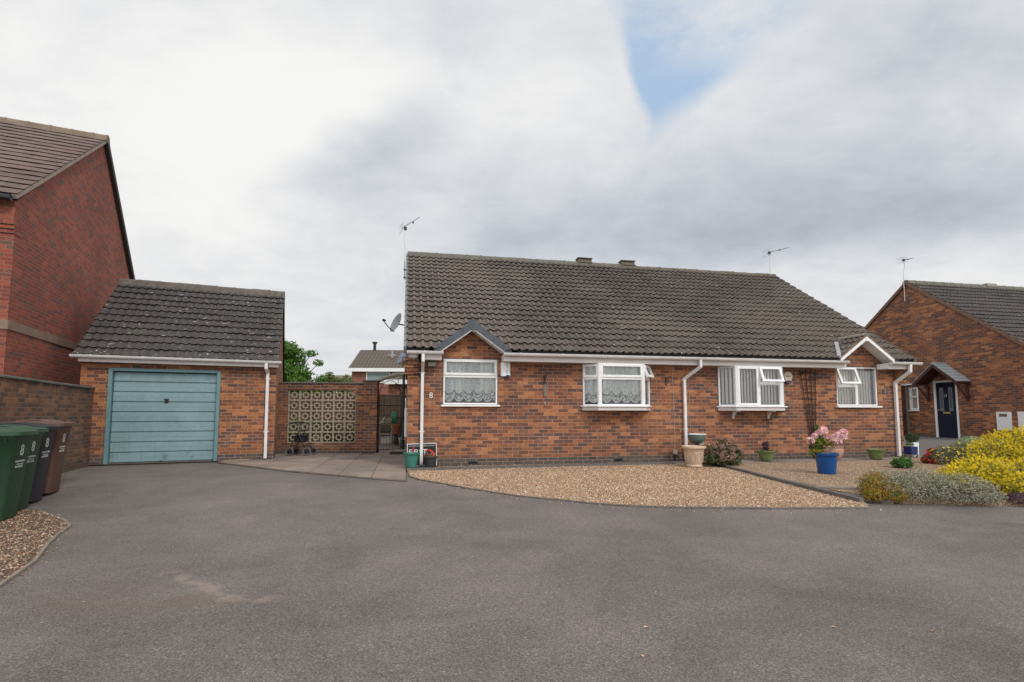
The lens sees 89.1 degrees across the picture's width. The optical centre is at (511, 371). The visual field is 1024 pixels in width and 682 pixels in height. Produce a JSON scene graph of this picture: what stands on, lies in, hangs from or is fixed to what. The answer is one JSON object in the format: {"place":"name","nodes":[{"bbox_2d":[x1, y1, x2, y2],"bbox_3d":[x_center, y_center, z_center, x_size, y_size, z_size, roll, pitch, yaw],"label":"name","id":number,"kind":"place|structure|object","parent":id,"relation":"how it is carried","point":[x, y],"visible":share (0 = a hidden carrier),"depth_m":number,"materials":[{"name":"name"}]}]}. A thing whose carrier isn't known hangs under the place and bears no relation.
{"place":"outdoors","nodes":[
{"label":"outdoors","id":0,"kind":"place"},
{"bbox_2d":[289,415,309,441],"bbox_3d":[-7.346,1.859,16.915,1.412,1.179,1.021,0,-5,0],"label":"garden shrub","id":1,"kind":"object","parent":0,"point":[291,420],"visible":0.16,"depth_m":16.83,"materials":[{"name":"green plant"}]},
{"bbox_2d":[218,450,405,481],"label":"paving","id":2,"kind":"structure","parent":0,"point":[383,464],"depth_m":11.20,"materials":[{"name":"beige concrete"}]},
{"bbox_2d":[223,459,249,460],"bbox_3d":[-6.428,2.061,12.091,0.596,0.035,0.080,2,-5,-25],"label":"timber offcut","id":3,"kind":"object","parent":2,"relation":"on","point":[236,460],"visible":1,"depth_m":12.09,"materials":[{"name":"brown wood"}]},
{"bbox_2d":[285,421,317,455],"bbox_3d":[-5.532,1.757,13.713,0.672,0.880,0.516,0,-5,-2],"label":"rollator","id":4,"kind":"object","parent":2,"relation":"on","point":[300,438],"visible":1,"depth_m":13.55,"materials":[{"name":"grey metal"}]},
{"bbox_2d":[276,380,380,453],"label":"screen wall","id":5,"kind":"structure","parent":2,"relation":"on","point":[366,410],"depth_m":14.45,"materials":[{"name":"brick"}]},
{"bbox_2d":[378,380,400,451],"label":"metal gate","id":6,"kind":"structure","parent":5,"relation":"attached to","point":[384,405],"depth_m":14.87,"materials":[{"name":"black metal"}]},
{"bbox_2d":[390,449,405,453],"bbox_3d":[-3.123,2.197,14.211,0.420,0.105,0.500,1,-5,-11],"label":"doorstep","id":7,"kind":"object","parent":2,"relation":"on","point":[397,451],"visible":0.98,"depth_m":14.00,"materials":[{"name":"concrete"}]},
{"bbox_2d":[407,443,436,465],"bbox_3d":[-1.869,1.727,10.806,0.610,0.470,0.015,0,-4,-12],"label":"sign board","id":8,"kind":"object","parent":2,"relation":"on","point":[429,448],"visible":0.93,"depth_m":10.81,"materials":[{"name":"white plastic"}]},
{"bbox_2d":[230,436,405,480],"bbox_3d":[-5.645,2.410,17.171,4.220,0.248,17.980,1,-5,-11],"label":"paving base","id":9,"kind":"object","parent":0,"point":[356,477],"visible":0.08,"depth_m":10.32,"materials":[{"name":"concrete"}]},
{"bbox_2d":[302,417,342,441],"bbox_3d":[-6.223,1.969,17.212,1.357,0.985,1.020,0,-5,0],"label":"garden shrub","id":10,"kind":"object","parent":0,"point":[324,434],"visible":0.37,"depth_m":17.04,"materials":[{"name":"green plant"}]},
{"bbox_2d":[328,423,354,441],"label":"garden shrub","id":11,"kind":"object","parent":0,"point":[353,429],"visible":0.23,"depth_m":17.32,"materials":[{"name":"green plant"}]},
{"bbox_2d":[291,437,405,449],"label":"garden patio","id":12,"kind":"structure","parent":0,"point":[384,443],"depth_m":18.00,"materials":[{"name":"grey concrete"}]},
{"bbox_2d":[392,424,399,444],"bbox_3d":[-3.800,2.070,17.089,0.280,0.660,0.280,0,-5,0],"label":"garden pot","id":13,"kind":"object","parent":12,"relation":"on","point":[396,441],"visible":0.81,"depth_m":17.02,"materials":[{"name":"brown ceramic"}]},
{"bbox_2d":[378,419,393,443],"bbox_3d":[-4.302,2.029,17.694,0.556,0.840,0.520,1,-5,-8],"label":"garden chair","id":14,"kind":"object","parent":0,"point":[389,421],"visible":0.49,"depth_m":17.49,"materials":[{"name":"grey wood"}]},
{"bbox_2d":[102,463,731,467],"bbox_3d":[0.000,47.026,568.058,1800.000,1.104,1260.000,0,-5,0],"label":"ground","id":15,"kind":"structure","parent":0,"point":[716,465],"depth_m":11.55,"materials":[{"name":"grey stone"}]},
{"bbox_2d":[0,374,95,472],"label":"boundary wall","id":16,"kind":"structure","parent":15,"relation":"on","point":[22,398],"depth_m":9.58,"materials":[{"name":"brick"}]},
{"bbox_2d":[0,117,134,384],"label":"red brick house","id":17,"kind":"structure","parent":15,"relation":"on","point":[66,264],"depth_m":11.71,"materials":[{"name":"brick"}]},
{"bbox_2d":[69,278,284,464],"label":"garage","id":18,"kind":"structure","parent":15,"relation":"on","point":[172,372],"depth_m":12.15,"materials":[{"name":"brick"}]},
{"bbox_2d":[109,372,216,462],"bbox_3d":[-7.867,1.031,11.804,1.990,2.001,0.081,2,-5,-22],"label":"door","id":19,"kind":"structure","parent":18,"relation":"in","point":[157,417],"depth_m":11.78,"materials":[{"name":"teal paint"}]},
{"bbox_2d":[283,341,327,394],"bbox_3d":[-13.198,0.675,29.740,4.489,5.643,3.398,-2,-5,28],"label":"maple tree","id":20,"kind":"object","parent":15,"relation":"on","point":[294,372],"visible":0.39,"depth_m":29.81,"materials":[{"name":"green plant"}]},
{"bbox_2d":[298,372,354,394],"bbox_3d":[-11.640,1.822,31.515,4.292,3.661,1.256,0,-5,0],"label":"hedge","id":21,"kind":"object","parent":15,"relation":"on","point":[332,377],"visible":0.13,"depth_m":31.42,"materials":[{"name":"green plant"}]},
{"bbox_2d":[319,375,351,393],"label":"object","id":22,"kind":"structure","parent":15,"relation":"on","point":[339,376],"depth_m":73.43,"materials":[{"name":"white"}]},
{"bbox_2d":[290,393,406,436],"bbox_3d":[-5.654,1.824,21.745,12.800,1.860,0.100,0,-5,-2],"label":"panel fence","id":23,"kind":"object","parent":15,"relation":"on","point":[396,400],"visible":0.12,"depth_m":21.70,"materials":[{"name":"beige concrete"}]},
{"bbox_2d":[348,342,405,394],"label":"distant house","id":24,"kind":"structure","parent":15,"relation":"on","point":[374,364],"depth_m":45.60,"materials":[{"name":"grey tile"}]},
{"bbox_2d":[366,372,389,382],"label":"window","id":25,"kind":"structure","parent":24,"relation":"in","point":[369,375],"depth_m":45.15,"materials":[{"name":"glass"}]},
{"bbox_2d":[384,372,406,394],"bbox_3d":[-5.372,2.057,37.013,6.500,4.050,3.820,-1,-5,8],"label":"distant extension","id":26,"kind":"object","parent":15,"relation":"on","point":[391,383],"visible":0.09,"depth_m":35.91,"materials":[{"name":"white plastic"}]},
{"bbox_2d":[403,251,922,466],"bbox_3d":[3.053,-0.603,16.685,12.727,6.085,10.031,1,-5,-11],"label":"bungalow","id":27,"kind":"object","parent":15,"relation":"on","point":[607,348],"visible":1,"depth_m":12.34,"materials":[{"name":"brick"}]},
{"bbox_2d":[377,373,405,448],"bbox_3d":[-3.775,1.175,15.934,0.995,2.320,2.775,1,-5,-11],"label":"veranda","id":28,"kind":"object","parent":27,"relation":"attached to","point":[401,375],"visible":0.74,"depth_m":14.73,"materials":[{"name":"black metal"}]},
{"bbox_2d":[392,412,401,423],"bbox_3d":[-3.267,1.315,14.816,0.310,0.335,0.295,1,-5,-11],"label":"hose reel","id":29,"kind":"object","parent":28,"relation":"hanging from","point":[394,417],"visible":0.99,"depth_m":14.70,"materials":[{"name":"green plastic"}]},
{"bbox_2d":[382,313,403,331],"bbox_3d":[-2.710,-1.134,12.037,0.561,0.460,0.396,1,-5,-11],"label":"satellite dish","id":30,"kind":"object","parent":27,"relation":"attached to","point":[395,323],"visible":0.92,"depth_m":12.09,"materials":[{"name":"grey metal"}]},
{"bbox_2d":[399,356,404,365],"bbox_3d":[-2.588,-0.239,12.356,0.195,0.243,0.156,-2,-5,21],"label":"wall lantern","id":31,"kind":"object","parent":27,"relation":"attached to","point":[402,362],"depth_m":12.32,"materials":[{"name":"grey"}]},
{"bbox_2d":[404,398,406,436],"bbox_3d":[-2.529,1.092,12.374,0.058,0.912,0.440,1,-5,-11],"label":"meter box","id":32,"kind":"object","parent":27,"relation":"attached to","point":[405,423],"visible":0.99,"depth_m":12.15,"materials":[{"name":"white plastic"}]},
{"bbox_2d":[400,217,419,279],"bbox_3d":[-3.010,-3.656,15.360,0.553,1.957,0.400,2,-5,-26],"label":"tv aerial","id":33,"kind":"object","parent":27,"relation":"attached to","point":[405,229],"visible":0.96,"depth_m":15.30,"materials":[{"name":"silver metal"}]},
{"bbox_2d":[407,354,417,358],"bbox_3d":[-2.033,-0.325,10.649,0.230,0.143,0.130,1,-5,-11],"label":"bulkhead light","id":34,"kind":"object","parent":27,"relation":"attached to","point":[412,356],"visible":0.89,"depth_m":10.60,"materials":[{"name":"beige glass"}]},
{"bbox_2d":[428,362,436,366],"bbox_3d":[-1.682,-0.150,10.955,0.193,0.100,0.102,1,-5,-11],"label":"floodlight","id":35,"kind":"object","parent":27,"relation":"attached to","point":[431,364],"visible":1,"depth_m":10.91,"materials":[{"name":"grey"}]},
{"bbox_2d":[443,359,496,404],"bbox_3d":[-0.900,0.225,11.214,1.166,0.975,0.152,1,-5,-11],"label":"window","id":36,"kind":"structure","parent":27,"relation":"in","point":[457,376],"depth_m":11.23,"materials":[{"name":"white plastic"}]},
{"bbox_2d":[501,362,509,376],"bbox_3d":[-0.138,-0.041,11.272,0.210,0.317,0.078,1,-5,-11],"label":"alarm box","id":37,"kind":"object","parent":27,"relation":"attached to","point":[505,369],"visible":1,"depth_m":11.24,"materials":[{"name":"white plastic"}]},
{"bbox_2d":[583,363,597,405],"bbox_3d":[1.780,0.293,11.557,0.407,0.934,0.155,-3,-5,33],"label":"window","id":38,"kind":"structure","parent":27,"relation":"in","point":[590,371],"depth_m":11.59,"materials":[{"name":"white plastic"}]},
{"bbox_2d":[597,363,644,405],"bbox_3d":[2.418,0.293,11.554,1.124,0.934,0.152,1,-5,-11],"label":"window","id":39,"kind":"structure","parent":27,"relation":"in","point":[616,378],"depth_m":11.57,"materials":[{"name":"white plastic"}]},
{"bbox_2d":[639,364,653,405],"bbox_3d":[3.040,0.311,11.779,0.255,0.934,0.407,-3,-6,34],"label":"window","id":40,"kind":"structure","parent":27,"relation":"in","point":[648,370],"depth_m":11.89,"materials":[{"name":"white plastic"}]},
{"bbox_2d":[672,370,676,460],"bbox_3d":[3.738,0.958,12.003,0.096,2.180,0.055,1,-5,-12],"label":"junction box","id":41,"kind":"object","parent":27,"relation":"attached to","point":[674,452],"visible":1,"depth_m":11.95,"materials":[{"name":"grey"}]},
{"bbox_2d":[718,366,734,405],"bbox_3d":[5.082,0.348,12.240,0.407,0.934,0.151,-3,-5,33],"label":"window","id":42,"kind":"structure","parent":27,"relation":"in","point":[722,373],"depth_m":12.30,"materials":[{"name":"white plastic"}]},
{"bbox_2d":[733,366,784,405],"bbox_3d":[5.793,0.343,12.183,1.274,0.934,0.292,1,-5,-11],"label":"window","id":43,"kind":"structure","parent":27,"relation":"in","point":[758,375],"depth_m":12.24,"materials":[{"name":"white plastic"}]},
{"bbox_2d":[762,247,788,273],"bbox_3d":[9.361,-3.808,18.293,0.967,1.232,0.400,1,-5,-15],"label":"tv aerial","id":44,"kind":"object","parent":27,"relation":"attached to","point":[769,252],"visible":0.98,"depth_m":18.20,"materials":[{"name":"silver metal"}]},
{"bbox_2d":[775,368,784,405],"bbox_3d":[6.426,0.370,12.512,0.150,0.934,0.407,-3,-6,34],"label":"window","id":45,"kind":"structure","parent":27,"relation":"in","point":[782,368],"depth_m":12.60,"materials":[{"name":"white plastic"}]},
{"bbox_2d":[783,372,791,383],"bbox_3d":[6.706,0.154,12.655,0.236,0.302,0.075,1,-5,-11],"label":"alarm box","id":46,"kind":"object","parent":27,"relation":"attached to","point":[787,376],"visible":0.94,"depth_m":12.62,"materials":[{"name":"beige plastic"}]},
{"bbox_2d":[800,370,816,438],"bbox_3d":[7.277,0.830,12.718,0.468,1.753,0.043,1,-5,-11],"label":"trellis","id":47,"kind":"object","parent":27,"relation":"attached to","point":[811,392],"visible":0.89,"depth_m":12.73,"materials":[{"name":"brown wood"}]},
{"bbox_2d":[836,367,877,405],"bbox_3d":[8.680,0.376,13.092,1.206,0.975,0.320,1,-5,-11],"label":"window","id":48,"kind":"structure","parent":27,"relation":"in","point":[855,386],"depth_m":13.20,"materials":[{"name":"white plastic"}]},
{"bbox_2d":[864,280,1023,440],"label":"neighbour bungalow","id":49,"kind":"object","parent":15,"relation":"on","point":[962,342],"visible":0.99,"depth_m":19.15,"materials":[{"name":"brick"}]},
{"bbox_2d":[897,256,912,299],"bbox_3d":[15.905,-3.688,20.888,0.627,1.810,0.400,2,-5,-19],"label":"tv aerial","id":50,"kind":"object","parent":49,"relation":"attached to","point":[903,260],"visible":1,"depth_m":20.81,"materials":[{"name":"silver metal"}]},
{"bbox_2d":[901,384,911,435],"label":"side gate","id":51,"kind":"structure","parent":49,"relation":"attached to","point":[905,409],"depth_m":20.57,"materials":[{"name":"brown wood"}]},
{"bbox_2d":[908,387,919,410],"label":"window","id":52,"kind":"structure","parent":49,"relation":"in","point":[913,391],"depth_m":20.44,"materials":[{"name":"white plastic"}]},
{"bbox_2d":[936,382,957,437],"bbox_3d":[16.045,1.419,19.185,0.069,2.035,0.714,1,-5,-11],"label":"door","id":53,"kind":"structure","parent":49,"relation":"in","point":[945,391],"depth_m":19.18,"materials":[{"name":"blue"}]},
{"bbox_2d":[996,412,1012,430],"bbox_3d":[16.360,1.655,17.288,0.051,0.620,0.440,1,-5,-11],"label":"meter box","id":54,"kind":"object","parent":49,"relation":"attached to","point":[1004,420],"visible":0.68,"depth_m":17.26,"materials":[{"name":"white plastic"}]},
{"bbox_2d":[1017,412,1023,430],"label":"meter box","id":55,"kind":"object","parent":49,"relation":"attached to","point":[1020,418],"visible":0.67,"depth_m":16.79,"materials":[{"name":"white plastic"}]},
{"bbox_2d":[1018,413,1023,428],"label":"door","id":56,"kind":"structure","parent":55,"relation":"in","point":[1021,415],"depth_m":16.78,"materials":[{"name":"white plastic"}]},
{"bbox_2d":[0,461,1023,681],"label":"driveway","id":57,"kind":"structure","parent":0,"point":[194,572],"depth_m":3.80,"materials":[{"name":"grey asphalt"}]},
{"bbox_2d":[0,422,60,501],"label":"wheelie bin","id":58,"kind":"object","parent":57,"relation":"on","point":[38,483],"visible":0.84,"depth_m":7.34,"materials":[{"name":"black plastic"}]},
{"bbox_2d":[0,510,70,587],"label":"kerb","id":59,"kind":"structure","parent":57,"relation":"on","point":[26,566],"depth_m":4.59,"materials":[{"name":"concrete"}]},
{"bbox_2d":[0,419,75,493],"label":"wheelie bin","id":60,"kind":"object","parent":57,"relation":"on","point":[56,460],"visible":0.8,"depth_m":7.80,"materials":[{"name":"brown plastic"}]},
{"bbox_2d":[0,508,76,582],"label":"gravel bed","id":61,"kind":"object","parent":57,"relation":"on","point":[40,521],"visible":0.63,"depth_m":5.43,"materials":[{"name":"beige gravel"}]},
{"bbox_2d":[0,427,38,519],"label":"wheelie bin","id":62,"kind":"object","parent":61,"relation":"on","point":[15,443],"visible":1,"depth_m":6.19,"materials":[{"name":"green plastic"}]},
{"bbox_2d":[0,424,48,509],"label":"wheelie bin","id":63,"kind":"object","parent":61,"relation":"on","point":[29,472],"visible":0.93,"depth_m":6.87,"materials":[{"name":"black plastic"}]},
{"bbox_2d":[406,461,685,470],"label":"kerb","id":64,"kind":"structure","parent":57,"relation":"on","point":[534,466],"depth_m":10.78,"materials":[{"name":"concrete"}]},
{"bbox_2d":[403,452,419,467],"bbox_3d":[-2.010,1.771,10.419,0.344,0.285,0.344,0,-5,0],"label":"plant pot","id":65,"kind":"object","parent":64,"relation":"on","point":[411,459],"visible":1,"depth_m":10.31,"materials":[{"name":"teal plastic"}]},
{"bbox_2d":[423,450,437,466],"bbox_3d":[-1.654,1.756,10.534,0.291,0.332,0.284,0,-5,0],"label":"plant pot","id":66,"kind":"object","parent":64,"relation":"on","point":[430,460],"visible":1,"depth_m":10.44,"materials":[{"name":"plastic"}]},
{"bbox_2d":[407,463,870,508],"bbox_3d":[1.368,1.913,9.130,6.790,0.131,4.908,0,-5,0],"label":"gravel bed","id":67,"kind":"object","parent":57,"relation":"on","point":[635,495],"visible":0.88,"depth_m":8.27,"materials":[{"name":"beige gravel"}]},
{"bbox_2d":[681,445,705,466],"bbox_3d":[3.811,1.774,10.900,0.500,0.430,0.500,0,-5,0],"label":"urn planter","id":68,"kind":"object","parent":67,"relation":"on","point":[693,455],"visible":1,"depth_m":10.74,"materials":[{"name":"ceramic"}]},
{"bbox_2d":[688,432,705,444],"bbox_3d":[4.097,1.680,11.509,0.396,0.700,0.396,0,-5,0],"label":"stone bowl","id":69,"kind":"object","parent":68,"relation":"on","point":[696,438],"visible":0.79,"depth_m":11.39,"materials":[{"name":"white stone"}]},
{"bbox_2d":[409,476,869,509],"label":"kerb","id":70,"kind":"structure","parent":57,"relation":"on","point":[677,507],"depth_m":6.73,"materials":[{"name":"concrete"}]},
{"bbox_2d":[511,496,911,512],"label":"gravel stones","id":71,"kind":"object","parent":57,"relation":"on","point":[710,509],"visible":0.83,"depth_m":6.67,"materials":[{"name":"beige gravel"}]},
{"bbox_2d":[724,465,863,501],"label":"kerb","id":72,"kind":"structure","parent":57,"relation":"on","point":[833,493],"depth_m":8.23,"materials":[{"name":"concrete"}]},
{"bbox_2d":[815,486,859,489],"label":"kerb","id":73,"kind":"structure","parent":57,"relation":"on","point":[835,487],"depth_m":7.93,"materials":[{"name":"concrete"}]},
{"bbox_2d":[840,492,893,503],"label":"kerb","id":74,"kind":"structure","parent":57,"relation":"on","point":[885,501],"depth_m":7.15,"materials":[{"name":"concrete"}]},
{"bbox_2d":[0,0,1023,408],"label":"sky","id":75,"kind":"structure","parent":0,"point":[288,146],"materials":[{"name":"white"}]},
{"bbox_2d":[732,455,947,463],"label":"path","id":76,"kind":"structure","parent":0,"point":[799,460],"depth_m":11.82,"materials":[{"name":"grey concrete"}]},
{"bbox_2d":[757,441,774,460],"bbox_3d":[5.681,1.777,11.640,0.376,0.448,0.376,0,-5,0],"label":"plant pot","id":77,"kind":"object","parent":76,"relation":"on","point":[765,454],"visible":1,"depth_m":11.54,"materials":[{"name":"green plastic"}]},
{"bbox_2d":[823,446,843,459],"bbox_3d":[7.390,1.875,11.960,0.420,0.305,0.420,0,-5,0],"label":"plant pot","id":78,"kind":"object","parent":76,"relation":"on","point":[839,450],"visible":0.51,"depth_m":11.80,"materials":[{"name":"ceramic"}]},
{"bbox_2d":[866,448,885,459],"bbox_3d":[8.480,1.924,12.117,0.376,0.235,0.376,0,-5,0],"label":"plant pot","id":79,"kind":"object","parent":76,"relation":"on","point":[877,454],"visible":1,"depth_m":12.00,"materials":[{"name":"green plastic"}]},
{"bbox_2d":[902,443,919,457],"bbox_3d":[9.698,1.915,12.653,0.240,0.354,0.240,1,-5,-11],"label":"square planter","id":80,"kind":"object","parent":76,"relation":"on","point":[911,450],"visible":0.98,"depth_m":12.58,"materials":[{"name":"blue ceramic"}]},
{"bbox_2d":[905,433,919,454],"bbox_3d":[10.177,1.860,13.221,0.324,0.596,0.333,1,-5,-11],"label":"wall planter","id":81,"kind":"object","parent":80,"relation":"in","point":[909,437],"visible":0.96,"depth_m":13.16,"materials":[{"name":"white plastic"}]},
{"bbox_2d":[733,454,1023,505],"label":"gravel bed","id":82,"kind":"object","parent":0,"point":[806,469],"visible":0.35,"depth_m":9.79,"materials":[{"name":"beige gravel"}]},
{"bbox_2d":[703,437,744,466],"bbox_3d":[4.396,1.691,10.939,0.978,0.641,0.635,0,-5,0],"label":"hydrangea","id":83,"kind":"object","parent":82,"relation":"on","point":[723,456],"visible":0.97,"depth_m":10.85,"materials":[{"name":"pink plant"}]},
{"bbox_2d":[806,426,847,474],"bbox_3d":[5.870,1.461,9.693,0.803,0.891,0.426,0,-5,0],"label":"rhododendron pot","id":84,"kind":"object","parent":82,"relation":"on","point":[826,462],"visible":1,"depth_m":9.64,"materials":[{"name":"blue plastic"}]},
{"bbox_2d":[855,469,909,501],"bbox_3d":[5.130,1.576,7.208,0.610,0.424,0.586,-2,-5,25],"label":"heather bush","id":85,"kind":"object","parent":82,"relation":"on","point":[875,491],"visible":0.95,"depth_m":7.13,"materials":[{"name":"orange plant"}]},
{"bbox_2d":[885,455,915,467],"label":"green plant","id":86,"kind":"object","parent":82,"relation":"on","point":[901,462],"visible":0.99,"depth_m":10.52,"materials":[{"name":"green plant"}]},
{"bbox_2d":[920,448,939,463],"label":"azalea","id":87,"kind":"object","parent":82,"relation":"on","point":[925,458],"visible":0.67,"depth_m":11.38,"materials":[{"name":"red plant"}]},
{"bbox_2d":[854,466,1007,504],"bbox_3d":[5.757,1.562,7.341,1.617,0.472,1.312,0,-5,0],"label":"silver shrub","id":88,"kind":"object","parent":82,"relation":"on","point":[942,481],"visible":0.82,"depth_m":7.05,"materials":[{"name":"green plant"}]},
{"bbox_2d":[929,441,995,465],"bbox_3d":[9.665,1.766,11.125,1.276,0.540,0.814,0,-5,0],"label":"flowering bush","id":89,"kind":"object","parent":82,"relation":"on","point":[956,452],"visible":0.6,"depth_m":11.11,"materials":[{"name":"green plant"}]},
{"bbox_2d":[956,436,988,452],"bbox_3d":[10.988,1.800,12.451,0.726,0.554,0.664,0,-5,0],"label":"pale shrub","id":90,"kind":"object","parent":82,"relation":"on","point":[966,439],"visible":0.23,"depth_m":12.42,"materials":[{"name":"green plant"}]},
{"bbox_2d":[996,491,1023,504],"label":"purple heather","id":91,"kind":"object","parent":82,"relation":"on","point":[1020,495],"visible":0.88,"depth_m":6.98,"materials":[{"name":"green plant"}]},
{"bbox_2d":[904,436,1023,456],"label":"side path","id":92,"kind":"structure","parent":0,"point":[925,443],"depth_m":16.37,"materials":[{"name":"concrete"}]},
{"bbox_2d":[913,468,1023,500],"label":"planting soil","id":93,"kind":"structure","parent":0,"point":[975,494],"depth_m":7.38,"materials":[{"name":"brown soil"}]},
{"bbox_2d":[926,453,1023,494],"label":"golden shrub","id":94,"kind":"object","parent":93,"relation":"on","point":[1003,479],"visible":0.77,"depth_m":7.74,"materials":[{"name":"yellow plant"}]},
{"bbox_2d":[962,424,1023,465],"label":"golden shrub","id":95,"kind":"object","parent":93,"relation":"on","point":[1016,451],"visible":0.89,"depth_m":9.79,"materials":[{"name":"yellow plant"}]},
{"label":"basket bracket","id":96,"kind":"object","parent":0,"visible":0},
{"bbox_2d":[543,384,546,403],"bbox_3d":[0.729,0.500,11.433,0.076,0.440,0.027,1,-5,-12],"label":"wall thermometer","id":97,"kind":"object","parent":96,"relation":"hanging from","point":[544,390],"depth_m":11.43,"materials":[{"name":"brown plastic"}]}
]}

